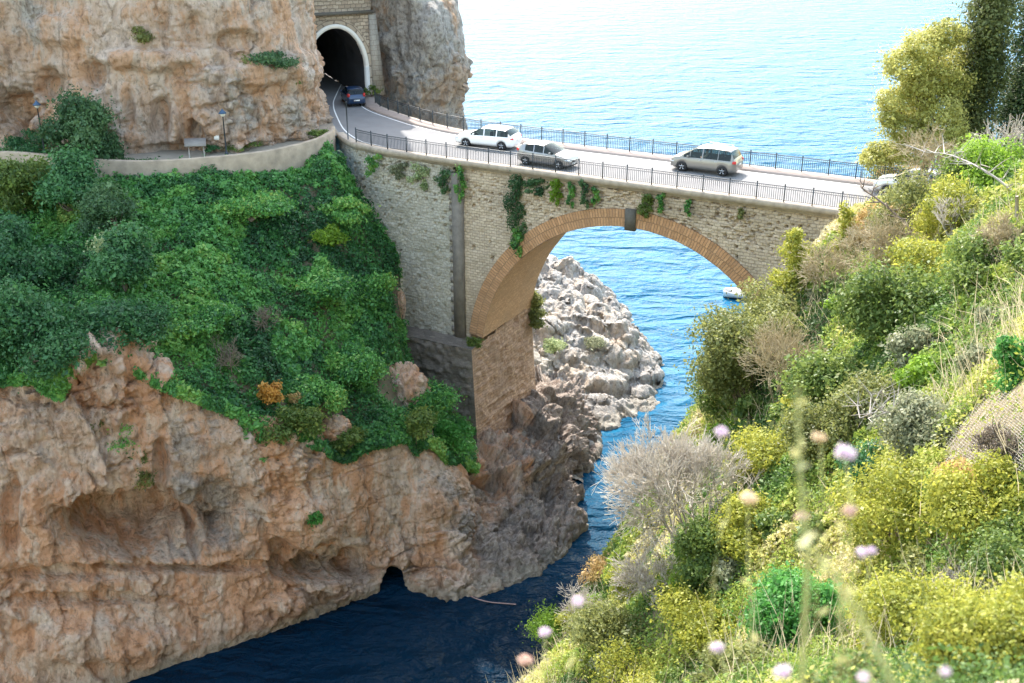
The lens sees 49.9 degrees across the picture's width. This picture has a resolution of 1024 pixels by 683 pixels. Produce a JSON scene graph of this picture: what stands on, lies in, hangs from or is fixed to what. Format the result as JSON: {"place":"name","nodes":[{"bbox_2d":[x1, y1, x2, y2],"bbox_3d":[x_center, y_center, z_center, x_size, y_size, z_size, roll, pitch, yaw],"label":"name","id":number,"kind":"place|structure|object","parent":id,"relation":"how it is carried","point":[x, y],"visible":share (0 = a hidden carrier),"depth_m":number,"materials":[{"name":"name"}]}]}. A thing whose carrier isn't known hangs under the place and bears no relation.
{"place":"outdoors","nodes":[
{"label":"outdoors","id":0,"kind":"place"},
{"bbox_2d":[0,0,333,153],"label":"cliff","id":1,"kind":"structure","parent":0,"point":[177,79],"depth_m":76.24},
{"bbox_2d":[248,49,303,69],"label":"shrub","id":2,"kind":"object","parent":1,"relation":"on","point":[274,59],"visible":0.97,"depth_m":76.88,"materials":[{"name":"green plant"}]},
{"bbox_2d":[314,0,385,99],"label":"tunnel portal","id":3,"kind":"object","parent":1,"relation":"on","point":[347,42],"visible":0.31,"depth_m":95.47,"materials":[{"name":"stone"}]},
{"bbox_2d":[0,136,335,159],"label":"footpath","id":4,"kind":"structure","parent":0,"point":[169,154],"depth_m":76.99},
{"bbox_2d":[1,127,54,152],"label":"shrub","id":5,"kind":"object","parent":4,"relation":"on","point":[16,143],"visible":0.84,"depth_m":76.24,"materials":[{"name":"green plant"}]},
{"bbox_2d":[0,126,336,182],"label":"parapet wall","id":6,"kind":"structure","parent":4,"relation":"on","point":[296,155],"depth_m":74.57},
{"bbox_2d":[2,166,467,452],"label":"hillside","id":7,"kind":"structure","parent":0,"point":[391,395],"depth_m":70.84,"materials":[{"name":"plant"}]},
{"bbox_2d":[0,144,52,214],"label":"shrub","id":8,"kind":"object","parent":7,"relation":"on","point":[17,177],"visible":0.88,"depth_m":68.23,"materials":[{"name":"green plant"}]},
{"bbox_2d":[0,264,117,393],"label":"shrub","id":9,"kind":"object","parent":7,"relation":"on","point":[27,319],"visible":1,"depth_m":56.30,"materials":[{"name":"green plant"}]},
{"bbox_2d":[22,142,108,214],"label":"shrub","id":10,"kind":"object","parent":7,"relation":"on","point":[70,177],"visible":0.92,"depth_m":67.93,"materials":[{"name":"green plant"}]},
{"bbox_2d":[24,84,128,170],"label":"tree","id":11,"kind":"object","parent":7,"relation":"on","point":[83,120],"visible":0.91,"depth_m":72.88,"materials":[{"name":"green plant"}]},
{"bbox_2d":[63,173,146,236],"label":"shrub","id":12,"kind":"object","parent":7,"relation":"on","point":[103,201],"visible":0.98,"depth_m":66.16,"materials":[{"name":"green plant"}]},
{"bbox_2d":[58,282,186,361],"bbox_3d":[-21.202,-0.944,59.596,6.500,4.023,5.375,0,23,0],"label":"shrub","id":13,"kind":"object","parent":7,"relation":"on","point":[135,319],"visible":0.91,"depth_m":58.75,"materials":[{"name":"green plant"}]},
{"bbox_2d":[164,295,247,339],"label":"shrub","id":14,"kind":"object","parent":7,"relation":"on","point":[210,317],"visible":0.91,"depth_m":62.91,"materials":[{"name":"green plant"}]},
{"bbox_2d":[0,139,480,475],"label":"ivy cover","id":15,"kind":"object","parent":7,"relation":"on","point":[164,204],"visible":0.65,"depth_m":69.07,"materials":[{"name":"green plant"}]},
{"bbox_2d":[0,205,81,289],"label":"shrub","id":16,"kind":"object","parent":15,"relation":"on","point":[12,231],"visible":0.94,"depth_m":62.66,"materials":[{"name":"green plant"}]},
{"bbox_2d":[77,211,165,291],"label":"shrub","id":17,"kind":"object","parent":15,"relation":"on","point":[124,260],"visible":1,"depth_m":61.83,"materials":[{"name":"green plant"}]},
{"bbox_2d":[399,404,437,443],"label":"shrub","id":18,"kind":"object","parent":15,"relation":"on","point":[419,421],"visible":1,"depth_m":69.55,"materials":[{"name":"green plant"}]},
{"bbox_2d":[432,413,477,456],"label":"shrub","id":19,"kind":"object","parent":15,"relation":"on","point":[451,431],"visible":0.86,"depth_m":73.32,"materials":[{"name":"green plant"}]},
{"bbox_2d":[201,184,306,223],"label":"shrub","id":20,"kind":"object","parent":7,"relation":"on","point":[272,203],"visible":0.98,"depth_m":71.05,"materials":[{"name":"green plant"}]},
{"bbox_2d":[251,400,329,446],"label":"shrub","id":21,"kind":"object","parent":7,"relation":"on","point":[308,419],"visible":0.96,"depth_m":63.55,"materials":[{"name":"green plant"}]},
{"bbox_2d":[284,373,349,416],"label":"shrub","id":22,"kind":"object","parent":7,"relation":"on","point":[307,386],"visible":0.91,"depth_m":65.55,"materials":[{"name":"green plant"}]},
{"bbox_2d":[283,264,367,308],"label":"shrub","id":23,"kind":"object","parent":7,"relation":"on","point":[321,286],"visible":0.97,"depth_m":69.57,"materials":[{"name":"green plant"}]},
{"bbox_2d":[307,223,350,250],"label":"shrub","id":24,"kind":"object","parent":7,"relation":"on","point":[331,235],"visible":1,"depth_m":73.00,"materials":[{"name":"green plant"}]},
{"bbox_2d":[321,414,351,443],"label":"boulder","id":25,"kind":"object","parent":7,"relation":"on","point":[335,424],"visible":0.62,"depth_m":66.42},
{"bbox_2d":[314,193,380,227],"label":"shrub","id":26,"kind":"object","parent":7,"relation":"on","point":[346,210],"visible":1,"depth_m":74.19,"materials":[{"name":"green plant"}]},
{"bbox_2d":[327,423,368,456],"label":"shrub","id":27,"kind":"object","parent":7,"relation":"on","point":[350,437],"visible":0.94,"depth_m":66.08,"materials":[{"name":"green plant"}]},
{"bbox_2d":[317,337,399,392],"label":"shrub","id":28,"kind":"object","parent":7,"relation":"on","point":[354,364],"visible":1,"depth_m":68.65,"materials":[{"name":"green plant"}]},
{"bbox_2d":[350,268,397,313],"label":"shrub","id":29,"kind":"object","parent":7,"relation":"on","point":[373,293],"visible":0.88,"depth_m":73.26,"materials":[{"name":"green plant"}]},
{"bbox_2d":[404,376,467,413],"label":"shrub","id":30,"kind":"object","parent":7,"relation":"on","point":[438,396],"visible":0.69,"depth_m":73.33,"materials":[{"name":"green plant"}]},
{"bbox_2d":[0,326,602,682],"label":"cliff","id":31,"kind":"structure","parent":0,"point":[210,541],"depth_m":64.33,"materials":[{"name":"stone"}]},
{"bbox_2d":[389,361,430,406],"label":"boulder","id":32,"kind":"object","parent":31,"relation":"on","point":[410,381],"visible":0.52,"depth_m":72.77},
{"bbox_2d":[371,0,472,158],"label":"headland","id":33,"kind":"structure","parent":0,"point":[427,62],"depth_m":95.00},
{"bbox_2d":[127,0,1023,682],"bbox_3d":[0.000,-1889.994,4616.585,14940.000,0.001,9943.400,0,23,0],"label":"sea","id":34,"kind":"structure","parent":0,"point":[781,78],"depth_m":205.03,"materials":[{"name":"liquid"}]},
{"bbox_2d":[522,254,664,481],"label":"rocky shore","id":35,"kind":"structure","parent":0,"point":[621,373],"depth_m":99.39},
{"bbox_2d":[327,81,887,207],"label":"road","id":36,"kind":"structure","parent":0,"point":[359,117],"depth_m":73.14,"materials":[{"name":"asphalt"}]},
{"bbox_2d":[455,125,521,150],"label":"car","id":37,"kind":"object","parent":36,"relation":"on","point":[503,141],"visible":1,"depth_m":77.20,"materials":[{"name":"paint"}]},
{"bbox_2d":[517,140,578,169],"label":"car","id":38,"kind":"object","parent":36,"relation":"on","point":[531,147],"visible":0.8,"depth_m":72.42,"materials":[{"name":"paint"}]},
{"bbox_2d":[364,94,875,185],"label":"kerb","id":39,"kind":"structure","parent":36,"relation":"on","point":[371,104],"depth_m":76.02,"materials":[{"name":"concrete"}]},
{"bbox_2d":[374,90,931,179],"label":"railing","id":40,"kind":"object","parent":39,"relation":"on","point":[378,100],"visible":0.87,"depth_m":76.56,"materials":[{"name":"metal"}]},
{"bbox_2d":[671,142,743,175],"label":"car","id":41,"kind":"object","parent":36,"relation":"on","point":[722,164],"visible":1,"depth_m":70.58,"materials":[{"name":"paint"}]},
{"bbox_2d":[560,202,1023,682],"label":"hillside","id":42,"kind":"structure","parent":0,"point":[1017,387],"depth_m":27.38,"materials":[{"name":"soil"}]},
{"bbox_2d":[516,596,565,652],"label":"shrub","id":43,"kind":"object","parent":42,"relation":"on","point":[546,620],"visible":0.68,"depth_m":63.37,"materials":[{"name":"green plant"}]},
{"bbox_2d":[517,596,583,682],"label":"wild flower","id":44,"kind":"object","parent":42,"relation":"on","point":[524,659],"visible":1,"depth_m":2.70,"materials":[{"name":"pink plant"}]},
{"bbox_2d":[336,98,872,443],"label":"stone bridge","id":45,"kind":"structure","parent":42,"relation":"on","point":[467,272],"depth_m":76.43,"materials":[{"name":"stone"}]},
{"bbox_2d":[500,164,527,256],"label":"ivy","id":46,"kind":"object","parent":45,"relation":"attached to","point":[513,196],"depth_m":72.93,"materials":[{"name":"green plant"}]},
{"bbox_2d":[355,127,875,209],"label":"railing","id":47,"kind":"object","parent":45,"relation":"on","point":[467,149],"visible":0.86,"depth_m":69.09,"materials":[{"name":"metal"}]},
{"bbox_2d":[549,593,662,668],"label":"shrub","id":48,"kind":"object","parent":42,"relation":"on","point":[608,620],"visible":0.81,"depth_m":37.16,"materials":[{"name":"green plant"}]},
{"bbox_2d":[579,623,667,682],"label":"shrub","id":49,"kind":"object","parent":42,"relation":"on","point":[613,654],"visible":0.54,"depth_m":35.30,"materials":[{"name":"yellow plant"}]},
{"bbox_2d":[607,541,680,608],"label":"dead shrub","id":50,"kind":"object","parent":42,"relation":"on","point":[631,571],"visible":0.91,"depth_m":37.78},
{"bbox_2d":[590,405,763,554],"bbox_3d":[5.996,4.997,38.708,6.224,5.181,6.437,0,23,0],"label":"dead shrub","id":51,"kind":"object","parent":42,"relation":"on","point":[680,456],"visible":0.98,"depth_m":37.62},
{"bbox_2d":[641,569,735,663],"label":"shrub","id":52,"kind":"object","parent":42,"relation":"on","point":[684,613],"visible":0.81,"depth_m":34.24,"materials":[{"name":"yellow plant"}]},
{"bbox_2d":[665,507,732,593],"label":"shrub","id":53,"kind":"object","parent":42,"relation":"on","point":[696,568],"visible":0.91,"depth_m":35.55,"materials":[{"name":"green plant"}]},
{"bbox_2d":[684,364,745,425],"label":"shrub","id":54,"kind":"object","parent":42,"relation":"on","point":[710,410],"visible":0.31,"depth_m":54.45,"materials":[{"name":"green plant"}]},
{"bbox_2d":[709,550,749,592],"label":"scrub clump","id":55,"kind":"object","parent":42,"relation":"on","point":[731,571],"visible":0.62,"depth_m":34.89,"materials":[{"name":"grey plant"}]},
{"bbox_2d":[673,636,792,682],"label":"shrub","id":56,"kind":"object","parent":42,"relation":"on","point":[716,662],"visible":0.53,"depth_m":17.25,"materials":[{"name":"green plant"}]},
{"bbox_2d":[684,482,784,564],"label":"shrub","id":57,"kind":"object","parent":42,"relation":"on","point":[738,514],"visible":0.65,"depth_m":35.39,"materials":[{"name":"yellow plant"}]},
{"bbox_2d":[671,282,813,411],"bbox_3d":[10.966,0.455,52.090,7.112,6.431,5.591,-16,28,-33],"label":"shrub","id":58,"kind":"object","parent":42,"relation":"on","point":[719,362],"visible":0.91,"depth_m":50.94,"materials":[{"name":"green plant"}]},
{"bbox_2d":[732,390,765,418],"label":"scrub clump","id":59,"kind":"object","parent":42,"relation":"on","point":[742,408],"visible":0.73,"depth_m":50.33,"materials":[{"name":"green plant"}]},
{"bbox_2d":[711,415,791,482],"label":"shrub","id":60,"kind":"object","parent":42,"relation":"on","point":[756,444],"visible":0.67,"depth_m":38.60,"materials":[{"name":"yellow plant"}]},
{"bbox_2d":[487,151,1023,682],"bbox_3d":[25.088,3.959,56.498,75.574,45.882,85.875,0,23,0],"label":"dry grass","id":61,"kind":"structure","parent":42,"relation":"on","point":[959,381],"depth_m":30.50,"materials":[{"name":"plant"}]},
{"bbox_2d":[730,272,807,331],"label":"shrub","id":62,"kind":"object","parent":42,"relation":"on","point":[760,303],"visible":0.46,"depth_m":54.52,"materials":[{"name":"green plant"}]},
{"bbox_2d":[516,150,1023,682],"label":"undergrowth","id":63,"kind":"object","parent":42,"relation":"on","point":[788,490],"visible":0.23,"depth_m":34.25,"materials":[{"name":"plant"}]},
{"bbox_2d":[752,504,799,544],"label":"scrub clump","id":64,"kind":"object","parent":42,"relation":"on","point":[764,521],"visible":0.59,"depth_m":34.43,"materials":[{"name":"green plant"}]},
{"bbox_2d":[735,312,826,402],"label":"dead shrub","id":65,"kind":"object","parent":42,"relation":"on","point":[786,344],"visible":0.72,"depth_m":48.01,"materials":[{"name":"plant"}]},
{"bbox_2d":[722,553,857,657],"bbox_3d":[4.868,4.802,18.778,2.171,2.192,2.447,-12,26,-27],"label":"shrub","id":66,"kind":"object","parent":42,"relation":"on","point":[774,581],"visible":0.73,"depth_m":18.44,"materials":[{"name":"green plant"}]},
{"bbox_2d":[762,227,823,294],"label":"shrub","id":67,"kind":"object","parent":42,"relation":"on","point":[793,241],"visible":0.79,"depth_m":54.78,"materials":[{"name":"yellow plant"}]},
{"bbox_2d":[791,385,812,682],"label":"dry stalk","id":68,"kind":"object","parent":42,"relation":"on","point":[797,452],"visible":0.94,"depth_m":1.75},
{"bbox_2d":[791,510,833,550],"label":"scrub clump","id":69,"kind":"object","parent":42,"relation":"on","point":[812,520],"visible":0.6,"depth_m":32.42,"materials":[{"name":"green plant"}]},
{"bbox_2d":[758,342,873,408],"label":"shrub","id":70,"kind":"object","parent":42,"relation":"on","point":[815,369],"visible":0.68,"depth_m":38.50,"materials":[{"name":"green plant"}]},
{"bbox_2d":[765,391,868,485],"bbox_3d":[10.336,3.041,35.737,4.051,3.105,4.312,-14,26,-30],"label":"shrub","id":71,"kind":"object","parent":42,"relation":"on","point":[808,421],"visible":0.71,"depth_m":35.29,"materials":[{"name":"green plant"}]},
{"bbox_2d":[809,432,828,682],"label":"wild flower","id":72,"kind":"object","parent":42,"relation":"on","point":[818,437],"visible":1,"depth_m":2.13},
{"bbox_2d":[794,505,857,682],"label":"wild flower","id":73,"kind":"object","parent":42,"relation":"on","point":[851,511],"visible":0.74,"depth_m":2.04,"materials":[{"name":"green plant"}]},
{"bbox_2d":[787,234,874,293],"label":"dead shrub","id":74,"kind":"object","parent":42,"relation":"on","point":[836,261],"visible":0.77,"depth_m":52.38,"materials":[{"name":"plant"}]},
{"bbox_2d":[824,200,858,253],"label":"shrub","id":75,"kind":"object","parent":42,"relation":"on","point":[848,213],"visible":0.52,"depth_m":54.32,"materials":[{"name":"yellow plant"}]},
{"bbox_2d":[833,443,856,682],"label":"wild flower","id":76,"kind":"object","parent":42,"relation":"on","point":[847,452],"visible":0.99,"depth_m":1.99,"materials":[{"name":"pink plant"}]},
{"bbox_2d":[797,531,893,682],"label":"dry stalk","id":77,"kind":"object","parent":42,"relation":"on","point":[847,596],"visible":1,"depth_m":1.54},
{"bbox_2d":[789,638,902,682],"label":"shrub","id":78,"kind":"object","parent":42,"relation":"on","point":[856,659],"visible":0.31,"depth_m":8.31,"materials":[{"name":"green plant"}]},
{"bbox_2d":[827,436,887,488],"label":"shrub","id":79,"kind":"object","parent":42,"relation":"on","point":[860,458],"visible":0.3,"depth_m":31.63,"materials":[{"name":"green plant"}]},
{"bbox_2d":[807,362,908,428],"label":"shrub","id":80,"kind":"object","parent":42,"relation":"on","point":[870,385],"visible":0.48,"depth_m":34.75,"materials":[{"name":"green plant"}]},
{"bbox_2d":[830,202,929,280],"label":"dead shrub","id":81,"kind":"object","parent":42,"relation":"on","point":[879,229],"visible":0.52,"depth_m":48.38,"materials":[{"name":"plant"}]},
{"bbox_2d":[813,248,951,357],"bbox_3d":[13.378,-1.005,38.852,5.305,4.323,5.769,0,23,0],"label":"shrub","id":82,"kind":"object","parent":42,"relation":"on","point":[876,305],"visible":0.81,"depth_m":38.42,"materials":[{"name":"green plant"}]},
{"bbox_2d":[823,435,947,567],"bbox_3d":[9.711,4.034,26.644,4.481,2.377,4.619,-10,25,-22],"label":"shrub","id":83,"kind":"object","parent":42,"relation":"on","point":[869,511],"visible":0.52,"depth_m":26.27,"materials":[{"name":"yellow plant"}]},
{"bbox_2d":[855,154,942,241],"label":"shrub","id":84,"kind":"object","parent":42,"relation":"on","point":[902,191],"visible":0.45,"depth_m":50.57,"materials":[{"name":"green plant"}]},
{"bbox_2d":[829,548,989,661],"bbox_3d":[6.216,4.460,17.037,2.498,2.060,3.344,12,26,27],"label":"shrub","id":85,"kind":"object","parent":42,"relation":"on","point":[874,601],"visible":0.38,"depth_m":16.93,"materials":[{"name":"yellow plant"}]},
{"bbox_2d":[877,319,946,369],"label":"scrub clump","id":86,"kind":"object","parent":42,"relation":"on","point":[917,337],"visible":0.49,"depth_m":35.42,"materials":[{"name":"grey plant"}]},
{"bbox_2d":[863,382,969,465],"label":"shrub","id":87,"kind":"object","parent":42,"relation":"on","point":[912,428],"visible":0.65,"depth_m":28.34,"materials":[{"name":"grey plant"}]},
{"bbox_2d":[893,541,940,580],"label":"scrub clump","id":88,"kind":"object","parent":42,"relation":"on","point":[911,554],"visible":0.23,"depth_m":24.70,"materials":[{"name":"green plant"}]},
{"bbox_2d":[864,222,973,275],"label":"shrub","id":89,"kind":"object","parent":42,"relation":"on","point":[924,252],"visible":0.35,"depth_m":40.76,"materials":[{"name":"yellow plant"}]},
{"bbox_2d":[889,347,952,391],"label":"scrub clump","id":90,"kind":"object","parent":42,"relation":"on","point":[920,366],"visible":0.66,"depth_m":33.68,"materials":[{"name":"green plant"}]},
{"bbox_2d":[851,10,994,175],"bbox_3d":[24.404,-14.285,65.030,7.447,10.074,8.200,7,24,15],"label":"pine tree","id":91,"kind":"object","parent":42,"relation":"on","point":[923,85],"visible":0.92,"depth_m":63.81,"materials":[{"name":"green plant"}]},
{"bbox_2d":[887,122,978,190],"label":"dead shrub","id":92,"kind":"object","parent":42,"relation":"on","point":[930,157],"visible":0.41,"depth_m":55.83,"materials":[{"name":"plant"}]},
{"bbox_2d":[905,164,980,239],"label":"shrub","id":93,"kind":"object","parent":42,"relation":"on","point":[930,223],"visible":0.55,"depth_m":46.01,"materials":[{"name":"yellow plant"}]},
{"bbox_2d":[906,145,987,203],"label":"shrub","id":94,"kind":"object","parent":42,"relation":"on","point":[950,167],"visible":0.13,"depth_m":51.15,"materials":[{"name":"green plant"}]},
{"bbox_2d":[885,557,1023,682],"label":"shrub","id":95,"kind":"object","parent":42,"relation":"on","point":[987,621],"visible":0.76,"depth_m":7.81,"materials":[{"name":"yellow plant"}]},
{"bbox_2d":[930,193,980,237],"bbox_3d":[18.137,-4.823,45.160,2.126,2.600,2.240,0,23,0],"label":"dead tree","id":96,"kind":"object","parent":42,"relation":"on","point":[940,206],"visible":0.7,"depth_m":45.03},
{"bbox_2d":[905,443,1023,553],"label":"shrub","id":97,"kind":"object","parent":42,"relation":"on","point":[960,503],"visible":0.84,"depth_m":23.39,"materials":[{"name":"yellow plant"}]},
{"bbox_2d":[921,221,1016,296],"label":"shrub","id":98,"kind":"object","parent":42,"relation":"on","point":[969,252],"visible":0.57,"depth_m":35.46,"materials":[{"name":"green plant"}]},
{"bbox_2d":[935,0,1023,148],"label":"cypress tree","id":99,"kind":"object","parent":42,"relation":"on","point":[988,40],"visible":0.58,"depth_m":64.17,"materials":[{"name":"green plant"}]},
{"bbox_2d":[935,518,1023,598],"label":"shrub","id":100,"kind":"object","parent":42,"relation":"on","point":[1002,548],"visible":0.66,"depth_m":21.42,"materials":[{"name":"green plant"}]},
{"bbox_2d":[936,131,1023,189],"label":"shrub","id":101,"kind":"object","parent":42,"relation":"on","point":[992,157],"visible":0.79,"depth_m":49.56,"materials":[{"name":"green plant"}]},
{"bbox_2d":[939,390,1023,470],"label":"wire netting","id":102,"kind":"object","parent":42,"relation":"on","point":[993,425],"visible":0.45,"depth_m":25.52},
{"bbox_2d":[959,506,1023,569],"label":"scrub clump","id":103,"kind":"object","parent":42,"relation":"on","point":[1010,525],"visible":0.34,"depth_m":22.45,"materials":[{"name":"green plant"}]},
{"bbox_2d":[968,420,1023,461],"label":"dead shrub","id":104,"kind":"object","parent":42,"relation":"on","point":[991,430],"visible":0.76,"depth_m":24.37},
{"bbox_2d":[969,210,1023,264],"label":"dead shrub","id":105,"kind":"object","parent":42,"relation":"on","point":[1001,232],"visible":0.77,"depth_m":35.80,"materials":[{"name":"plant"}]},
{"bbox_2d":[971,113,1023,155],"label":"shrub","id":106,"kind":"object","parent":42,"relation":"on","point":[1018,131],"visible":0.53,"depth_m":54.96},
{"bbox_2d":[984,332,1023,394],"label":"shrub","id":107,"kind":"object","parent":42,"relation":"on","point":[1000,351],"visible":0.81,"depth_m":26.30,"materials":[{"name":"green plant"}]},
{"bbox_2d":[991,0,1023,151],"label":"cypress tree","id":108,"kind":"object","parent":42,"relation":"on","point":[1017,104],"visible":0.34,"depth_m":66.62,"materials":[{"name":"green plant"}]},
{"bbox_2d":[995,237,1023,275],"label":"scrub clump","id":109,"kind":"object","parent":42,"relation":"on","point":[1010,252],"visible":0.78,"depth_m":33.87,"materials":[{"name":"green plant"}]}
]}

